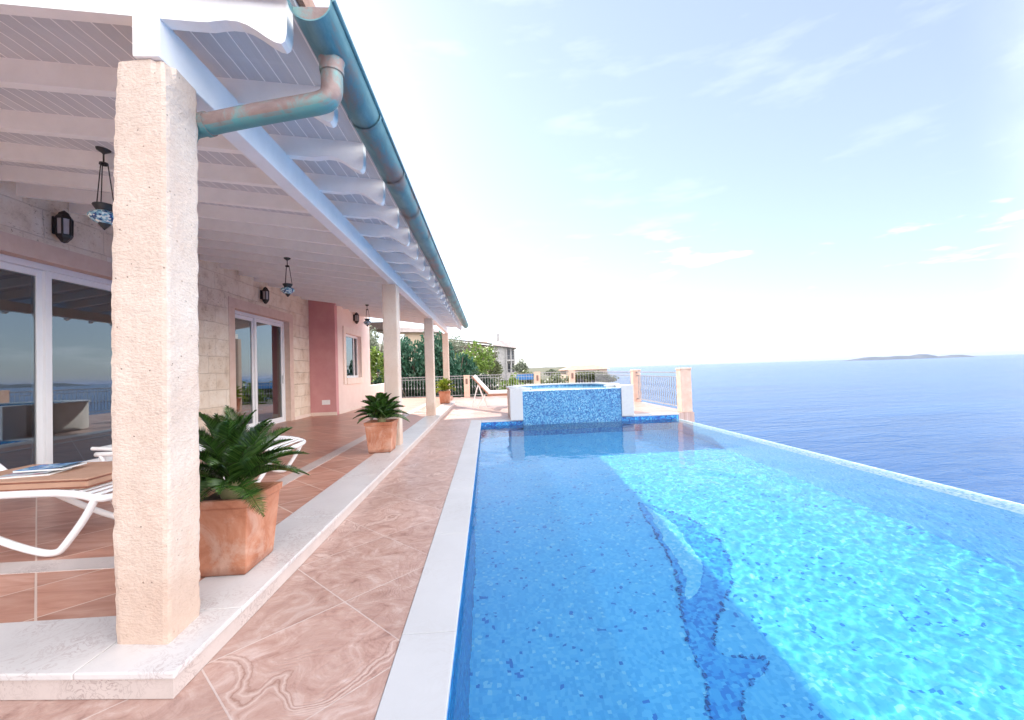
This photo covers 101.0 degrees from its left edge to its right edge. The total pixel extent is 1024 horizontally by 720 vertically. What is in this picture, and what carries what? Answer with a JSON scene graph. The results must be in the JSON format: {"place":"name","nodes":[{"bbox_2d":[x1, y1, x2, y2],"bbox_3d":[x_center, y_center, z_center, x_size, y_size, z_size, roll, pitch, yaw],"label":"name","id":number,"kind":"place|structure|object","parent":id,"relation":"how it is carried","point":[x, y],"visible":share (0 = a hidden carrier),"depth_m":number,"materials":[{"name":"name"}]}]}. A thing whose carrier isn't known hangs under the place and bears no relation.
{"place":"outdoors","nodes":[
{"label":"outdoors","id":0,"kind":"place"},
{"bbox_2d":[0,396,694,719],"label":"pool deck","id":1,"kind":"structure","parent":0,"point":[317,635],"depth_m":2.04,"materials":[{"name":"tile"}]},
{"bbox_2d":[0,396,452,622],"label":"veranda floor","id":2,"kind":"structure","parent":1,"relation":"on","point":[49,523],"depth_m":3.30,"materials":[{"name":"tile"}]},
{"bbox_2d":[0,464,114,556],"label":"sun lounger","id":3,"kind":"object","parent":2,"relation":"on","point":[71,495],"visible":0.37,"depth_m":2.69,"materials":[{"name":"white plastic"}]},
{"bbox_2d":[0,461,112,491],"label":"cushion","id":4,"kind":"object","parent":3,"relation":"on","point":[89,475],"visible":0.52,"depth_m":2.75,"materials":[{"name":"brown fabric"}]},
{"bbox_2d":[0,468,71,478],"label":"magazine","id":5,"kind":"object","parent":4,"relation":"on","point":[26,474],"visible":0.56,"depth_m":2.84,"materials":[{"name":"paper"}]},
{"bbox_2d":[13,460,86,472],"bbox_3d":[-3.240,0.748,2.968,0.294,0.024,0.204,-2,-1,-9],"label":"magazine","id":6,"kind":"object","parent":5,"relation":"on","point":[52,467],"visible":1,"depth_m":2.93,"materials":[{"name":"paper"}]},
{"bbox_2d":[91,436,305,483],"bbox_3d":[-3.241,1.072,4.513,1.834,0.472,0.666,-2,-1,-3],"label":"sun lounger","id":7,"kind":"object","parent":2,"relation":"on","point":[103,455],"visible":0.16,"depth_m":4.40,"materials":[{"name":"white plastic"}]},
{"bbox_2d":[0,403,425,574],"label":"marble band","id":8,"kind":"object","parent":2,"relation":"on","point":[56,565],"visible":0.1,"depth_m":2.60,"materials":[{"name":"beige stone"}]},
{"bbox_2d":[0,0,468,644],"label":"villa","id":9,"kind":"object","parent":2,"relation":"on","point":[250,144],"visible":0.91,"depth_m":2.95,"materials":[{"name":"stone"}]},
{"bbox_2d":[0,254,112,468],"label":"sliding door","id":10,"kind":"structure","parent":9,"relation":"in","point":[56,323],"depth_m":4.97,"materials":[{"name":"clear glass"}]},
{"bbox_2d":[52,211,73,242],"bbox_3d":[-5.209,-1.549,4.906,0.172,0.385,0.142,-2,-1,-3],"label":"wall lamp","id":11,"kind":"object","parent":9,"relation":"attached to","point":[63,226],"visible":1,"depth_m":4.87,"materials":[{"name":"black metal"}]},
{"bbox_2d":[87,146,113,229],"bbox_3d":[-3.269,-1.368,3.381,0.200,0.666,0.200,-2,-1,-3],"label":"hanging lantern","id":12,"kind":"object","parent":9,"relation":"hanging from","point":[101,214],"visible":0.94,"depth_m":3.34,"materials":[{"name":"black metal"}]},
{"bbox_2d":[235,310,285,429],"bbox_3d":[-5.681,0.258,9.451,0.105,2.499,2.298,-2,-1,-3],"label":"sliding door","id":13,"kind":"structure","parent":9,"relation":"in","point":[259,340],"depth_m":9.50,"materials":[{"name":"clear glass"}]},
{"bbox_2d":[260,287,268,303],"bbox_3d":[-5.470,-1.435,9.357,0.172,0.385,0.142,-2,-1,-3],"label":"wall lamp","id":14,"kind":"object","parent":9,"relation":"attached to","point":[264,295],"visible":1,"depth_m":9.31,"materials":[{"name":"black metal"}]},
{"bbox_2d":[280,257,294,296],"bbox_3d":[-3.377,-1.242,6.348,0.196,0.600,0.196,-2,-1,-3],"label":"hanging lantern","id":15,"kind":"object","parent":9,"relation":"hanging from","point":[287,290],"visible":1,"depth_m":6.31,"materials":[{"name":"black metal"}]},
{"bbox_2d":[322,400,329,404],"bbox_3d":[-5.191,1.183,11.778,0.220,0.130,0.020,-2,-1,-3],"label":"wall socket","id":16,"kind":"object","parent":9,"relation":"attached to","point":[325,402],"depth_m":11.77,"materials":[{"name":"white plastic"}]},
{"bbox_2d":[342,326,363,384],"bbox_3d":[-5.099,-0.117,13.428,0.220,1.740,1.930,-2,-1,-3],"label":"window","id":17,"kind":"structure","parent":9,"relation":"in","point":[350,343],"depth_m":13.56,"materials":[{"name":"white plastic"}]},
{"bbox_2d":[353,312,358,323],"bbox_3d":[-5.005,-1.350,13.570,0.172,0.385,0.142,-2,-1,-3],"label":"wall lamp","id":18,"kind":"object","parent":9,"relation":"attached to","point":[356,317],"visible":1,"depth_m":13.52,"materials":[{"name":"black metal"}]},
{"bbox_2d":[363,305,370,326],"bbox_3d":[-3.750,-1.148,10.933,0.200,0.576,0.200,-2,-1,-3],"label":"hanging lantern","id":19,"kind":"object","parent":9,"relation":"hanging from","point":[367,322],"visible":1,"depth_m":10.89,"materials":[{"name":"black metal"}]},
{"bbox_2d":[371,383,383,397],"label":"garden wall","id":20,"kind":"structure","parent":2,"relation":"on","point":[376,388],"depth_m":16.23,"materials":[{"name":"white paint"}]},
{"bbox_2d":[0,403,454,699],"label":"step riser","id":21,"kind":"object","parent":1,"relation":"on","point":[73,689],"visible":0.47,"depth_m":1.62,"materials":[{"name":"stone"}]},
{"bbox_2d":[0,402,454,680],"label":"step tread","id":22,"kind":"object","parent":21,"relation":"on","point":[90,648],"visible":0.79,"depth_m":1.90,"materials":[{"name":"white stone"}]},
{"bbox_2d":[198,405,308,576],"bbox_3d":[-1.689,0.742,2.487,0.898,0.938,0.869,-2,-1,-3],"label":"potted cycad","id":23,"kind":"object","parent":22,"relation":"on","point":[238,514],"visible":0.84,"depth_m":2.39,"materials":[{"name":"ceramic"}]},
{"bbox_2d":[353,392,409,452],"bbox_3d":[-1.852,0.879,6.060,0.770,0.844,0.734,-1,-2,-29],"label":"potted cycad","id":24,"kind":"object","parent":22,"relation":"on","point":[381,432],"visible":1,"depth_m":5.89,"materials":[{"name":"ceramic"}]},
{"bbox_2d":[435,378,455,403],"bbox_3d":[-2.400,1.067,14.914,0.882,0.924,0.831,-2,-1,-3],"label":"potted plant","id":25,"kind":"object","parent":22,"relation":"on","point":[444,395],"visible":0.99,"depth_m":14.72,"materials":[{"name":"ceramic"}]},
{"bbox_2d":[463,375,469,396],"bbox_3d":[-2.119,1.229,19.831,0.284,1.030,0.292,-2,-1,-3],"label":"railing post","id":26,"kind":"object","parent":1,"relation":"on","point":[466,385],"visible":0.94,"depth_m":19.70,"materials":[{"name":"beige stone"}]},
{"bbox_2d":[401,376,463,397],"bbox_3d":[-3.748,1.243,19.750,2.980,0.928,0.060,-2,-1,-3],"label":"railing","id":27,"kind":"object","parent":26,"relation":"attached to","point":[402,380],"visible":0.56,"depth_m":19.70,"materials":[{"name":"grey metal"}]},
{"bbox_2d":[470,373,533,394],"bbox_3d":[-0.460,1.142,19.945,3.050,0.928,0.060,-2,-1,-3],"label":"railing","id":28,"kind":"object","parent":26,"relation":"attached to","point":[495,377],"visible":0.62,"depth_m":19.93,"materials":[{"name":"grey metal"}]},
{"bbox_2d":[472,376,506,407],"bbox_3d":[-0.363,1.045,14.281,2.016,1.050,0.698,-2,-1,-3],"label":"wooden lounger","id":29,"kind":"object","parent":1,"relation":"on","point":[484,396],"visible":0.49,"depth_m":13.93,"materials":[{"name":"white wood"}]},
{"bbox_2d":[473,375,506,393],"bbox_3d":[-0.393,0.797,14.286,1.844,0.656,0.594,-2,-1,-3],"label":"cushion","id":30,"kind":"object","parent":29,"relation":"on","point":[480,382],"visible":0.7,"depth_m":13.97,"materials":[{"name":"white fabric"}]},
{"bbox_2d":[534,372,539,383],"bbox_3d":[1.203,1.101,20.029,0.284,1.080,0.292,-2,-1,-3],"label":"railing post","id":31,"kind":"object","parent":1,"relation":"on","point":[536,377],"visible":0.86,"depth_m":19.91,"materials":[{"name":"beige stone"}]},
{"bbox_2d":[540,372,568,383],"bbox_3d":[2.034,1.050,20.093,1.390,0.958,0.060,-2,-1,-3],"label":"railing","id":32,"kind":"object","parent":31,"relation":"attached to","point":[554,372],"visible":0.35,"depth_m":20.08,"materials":[{"name":"grey metal"}]},
{"bbox_2d":[506,383,633,424],"bbox_3d":[1.386,1.559,11.585,3.059,1.745,2.920,-2,-1,-3],"label":"hot tub","id":33,"kind":"object","parent":1,"relation":"on","point":[535,404],"visible":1,"depth_m":10.18,"materials":[{"name":"tile"}]},
{"bbox_2d":[568,370,574,382],"bbox_3d":[2.868,1.025,20.128,0.284,1.130,0.292,-2,-1,-3],"label":"railing post","id":34,"kind":"object","parent":1,"relation":"on","point":[571,376],"visible":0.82,"depth_m":20.01,"materials":[{"name":"beige stone"}]},
{"bbox_2d":[575,371,593,382],"bbox_3d":[3.476,1.005,20.178,0.940,0.958,0.060,-2,-1,-3],"label":"railing","id":35,"kind":"object","parent":34,"relation":"attached to","point":[588,375],"visible":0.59,"depth_m":20.16,"materials":[{"name":"grey metal"}]},
{"bbox_2d":[630,370,641,400],"bbox_3d":[4.259,0.872,14.506,0.284,1.080,0.284,-2,-1,-3],"label":"railing post","id":36,"kind":"object","parent":1,"relation":"on","point":[634,381],"visible":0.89,"depth_m":14.38,"materials":[{"name":"beige stone"}]},
{"bbox_2d":[593,371,630,384],"bbox_3d":[4.103,0.934,17.416,0.064,0.928,5.570,-2,-1,-3],"label":"railing","id":37,"kind":"object","parent":36,"relation":"attached to","point":[610,373],"visible":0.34,"depth_m":17.32,"materials":[{"name":"grey metal"}]},
{"bbox_2d":[636,372,676,405],"bbox_3d":[4.357,0.813,12.649,0.060,0.928,3.460,-2,-1,-3],"label":"railing","id":38,"kind":"object","parent":36,"relation":"attached to","point":[657,388],"visible":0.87,"depth_m":12.63,"materials":[{"name":"grey metal"}]},
{"bbox_2d":[675,368,692,411],"bbox_3d":[4.396,0.759,10.779,0.294,1.120,0.294,-2,-1,-3],"label":"railing post","id":39,"kind":"object","parent":1,"relation":"on","point":[684,389],"visible":1,"depth_m":10.65,"materials":[{"name":"beige stone"}]},
{"bbox_2d":[377,343,568,389],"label":"hillside","id":40,"kind":"structure","parent":0,"point":[541,369],"depth_m":176.16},
{"bbox_2d":[369,325,383,379],"bbox_3d":[-9.183,0.165,28.500,2.646,5.133,2.474,-2,-1,-3],"label":"tree","id":41,"kind":"object","parent":40,"relation":"on","point":[373,341],"visible":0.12,"depth_m":28.39,"materials":[{"name":"green plant"}]},
{"bbox_2d":[370,346,383,383],"bbox_3d":[-7.018,1.447,22.017,1.676,4.411,1.467,-2,-1,19],"label":"shrub","id":42,"kind":"object","parent":40,"relation":"on","point":[375,356],"visible":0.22,"depth_m":22.12,"materials":[{"name":"green plant"}]},
{"bbox_2d":[371,377,383,384],"bbox_3d":[-6.633,2.423,20.990,1.238,3.176,1.662,-1,-2,-33],"label":"shrub","id":43,"kind":"object","parent":40,"relation":"on","point":[378,381],"visible":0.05,"depth_m":20.77,"materials":[{"name":"green plant"}]},
{"bbox_2d":[369,322,441,360],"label":"peach house","id":44,"kind":"structure","parent":40,"relation":"on","point":[412,334],"depth_m":35.32,"materials":[{"name":"paint"}]},
{"bbox_2d":[376,334,439,386],"bbox_3d":[-5.683,0.874,23.759,3.700,4.735,3.347,-2,-1,-3],"label":"conifer","id":45,"kind":"object","parent":40,"relation":"on","point":[406,361],"visible":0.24,"depth_m":22.73,"materials":[{"name":"green plant"}]},
{"bbox_2d":[401,371,454,397],"bbox_3d":[-4.880,2.354,21.091,4.650,3.580,2.420,-2,-1,9],"label":"hedge","id":46,"kind":"object","parent":40,"relation":"on","point":[421,384],"visible":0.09,"depth_m":21.22,"materials":[{"name":"green plant"}]},
{"bbox_2d":[411,330,457,387],"bbox_3d":[-4.375,0.654,23.959,2.966,5.009,2.802,-1,-2,-30],"label":"conifer","id":47,"kind":"object","parent":40,"relation":"on","point":[438,352],"visible":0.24,"depth_m":23.59,"materials":[{"name":"green plant"}]},
{"bbox_2d":[436,374,463,396],"bbox_3d":[-3.171,2.342,21.856,2.193,3.240,2.337,-2,-1,-3],"label":"shrub","id":48,"kind":"object","parent":40,"relation":"on","point":[454,381],"visible":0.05,"depth_m":21.71,"materials":[{"name":"green plant"}]},
{"bbox_2d":[440,353,477,396],"bbox_3d":[-3.263,1.327,24.917,2.602,3.896,2.426,-2,-1,-3],"label":"conifer","id":49,"kind":"object","parent":40,"relation":"on","point":[463,366],"visible":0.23,"depth_m":24.45,"materials":[{"name":"green plant"}]},
{"bbox_2d":[449,335,474,359],"bbox_3d":[-4.857,0.586,37.744,3.187,5.716,3.724,-2,-1,-3],"label":"tree","id":50,"kind":"object","parent":40,"relation":"on","point":[457,348],"visible":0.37,"depth_m":36.93,"materials":[{"name":"green plant"}]},
{"bbox_2d":[452,339,492,371],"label":"timber house","id":51,"kind":"structure","parent":40,"relation":"on","point":[484,344],"depth_m":43.81,"materials":[{"name":"white paint"}]},
{"bbox_2d":[455,340,495,383],"bbox_3d":[-2.564,0.851,30.120,2.962,4.581,2.920,-2,-1,-3],"label":"tree","id":52,"kind":"object","parent":40,"relation":"on","point":[482,364],"visible":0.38,"depth_m":29.63,"materials":[{"name":"green plant"}]},
{"bbox_2d":[470,369,501,396],"bbox_3d":[-1.470,2.163,22.392,2.472,3.367,1.916,-1,-1,-23],"label":"shrub","id":53,"kind":"object","parent":40,"relation":"on","point":[484,378],"visible":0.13,"depth_m":22.01,"materials":[{"name":"green plant"}]},
{"bbox_2d":[475,344,503,388],"bbox_3d":[-1.851,0.914,32.961,2.508,4.410,3.037,-2,-1,-3],"label":"tree","id":54,"kind":"object","parent":40,"relation":"on","point":[497,368],"visible":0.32,"depth_m":32.59,"materials":[{"name":"green plant"}]},
{"bbox_2d":[493,334,515,379],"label":"stone house","id":55,"kind":"structure","parent":40,"relation":"on","point":[506,352],"depth_m":80.28,"materials":[{"name":"stone"}]},
{"bbox_2d":[499,372,523,389],"bbox_3d":[0.091,2.394,21.314,1.557,3.549,1.560,-3,-2,33],"label":"shrub","id":56,"kind":"object","parent":40,"relation":"on","point":[511,379],"visible":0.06,"depth_m":20.94,"materials":[{"name":"green plant"}]},
{"bbox_2d":[511,358,528,372],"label":"tree","id":57,"kind":"object","parent":40,"relation":"on","point":[520,366],"visible":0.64,"depth_m":65.77,"materials":[{"name":"green plant"}]},
{"bbox_2d":[515,374,533,383],"bbox_3d":[0.747,2.062,24.056,1.030,2.551,0.057,-2,-1,-3],"label":"blue screen","id":58,"kind":"object","parent":40,"relation":"on","point":[524,378],"visible":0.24,"depth_m":24.06,"materials":[{"name":"fabric"}]},
{"bbox_2d":[518,369,533,384],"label":"tree","id":59,"kind":"object","parent":40,"relation":"on","point":[524,371],"visible":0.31,"depth_m":44.87,"materials":[{"name":"green plant"}]},
{"bbox_2d":[544,369,559,376],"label":"tree","id":60,"kind":"object","parent":40,"relation":"on","point":[552,370],"visible":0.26,"depth_m":71.73,"materials":[{"name":"green plant"}]},
{"bbox_2d":[540,371,565,383],"bbox_3d":[2.408,1.905,25.114,2.701,2.588,2.168,-1,-1,-23],"label":"hedge","id":61,"kind":"object","parent":40,"relation":"on","point":[561,380],"visible":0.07,"depth_m":24.91,"materials":[{"name":"green plant"}]},
{"bbox_2d":[560,365,608,381],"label":"seaside house","id":62,"kind":"structure","parent":40,"relation":"on","point":[589,368],"depth_m":63.14,"materials":[{"name":"tile"}]},
{"bbox_2d":[565,370,618,382],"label":"hedge","id":63,"kind":"object","parent":40,"relation":"on","point":[585,377],"visible":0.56,"depth_m":44.13,"materials":[{"name":"green plant"}]},
{"bbox_2d":[313,0,1023,367],"label":"sky","id":64,"kind":"structure","parent":0,"point":[603,183],"materials":[{"name":"blue"}]},
{"bbox_2d":[448,418,1023,719],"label":"pool water","id":65,"kind":"structure","parent":0,"point":[667,569],"depth_m":2.50,"materials":[{"name":"blue liquid"}]},
{"bbox_2d":[605,354,1023,503],"bbox_3d":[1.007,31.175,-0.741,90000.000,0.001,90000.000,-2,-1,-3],"label":"sea","id":66,"kind":"structure","parent":0,"point":[957,422],"depth_m":259.88,"materials":[{"name":"blue liquid"}]},
{"bbox_2d":[844,354,975,360],"bbox_3d":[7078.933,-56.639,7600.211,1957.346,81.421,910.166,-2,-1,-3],"label":"island","id":67,"kind":"structure","parent":0,"point":[920,356],"depth_m":7304.30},
{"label":"pool floor","id":68,"kind":"structure","parent":0,"visible":0},
{"bbox_2d":[446,415,678,719],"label":"pool wall","id":69,"kind":"structure","parent":68,"relation":"on","point":[623,419],"depth_m":10.10,"materials":[{"name":"blue tile"}]},
{"bbox_2d":[375,412,678,719],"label":"pool coping","id":70,"kind":"object","parent":69,"relation":"on","point":[418,684],"visible":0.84,"depth_m":2.06,"materials":[{"name":"stone"}]},
{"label":"infinity wall","id":71,"kind":"structure","parent":68,"relation":"on","visible":0},
{"bbox_2d":[682,419,1023,504],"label":"infinity edge","id":72,"kind":"object","parent":71,"relation":"on","point":[874,467],"visible":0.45,"depth_m":4.95,"materials":[{"name":"stone"}]}
]}

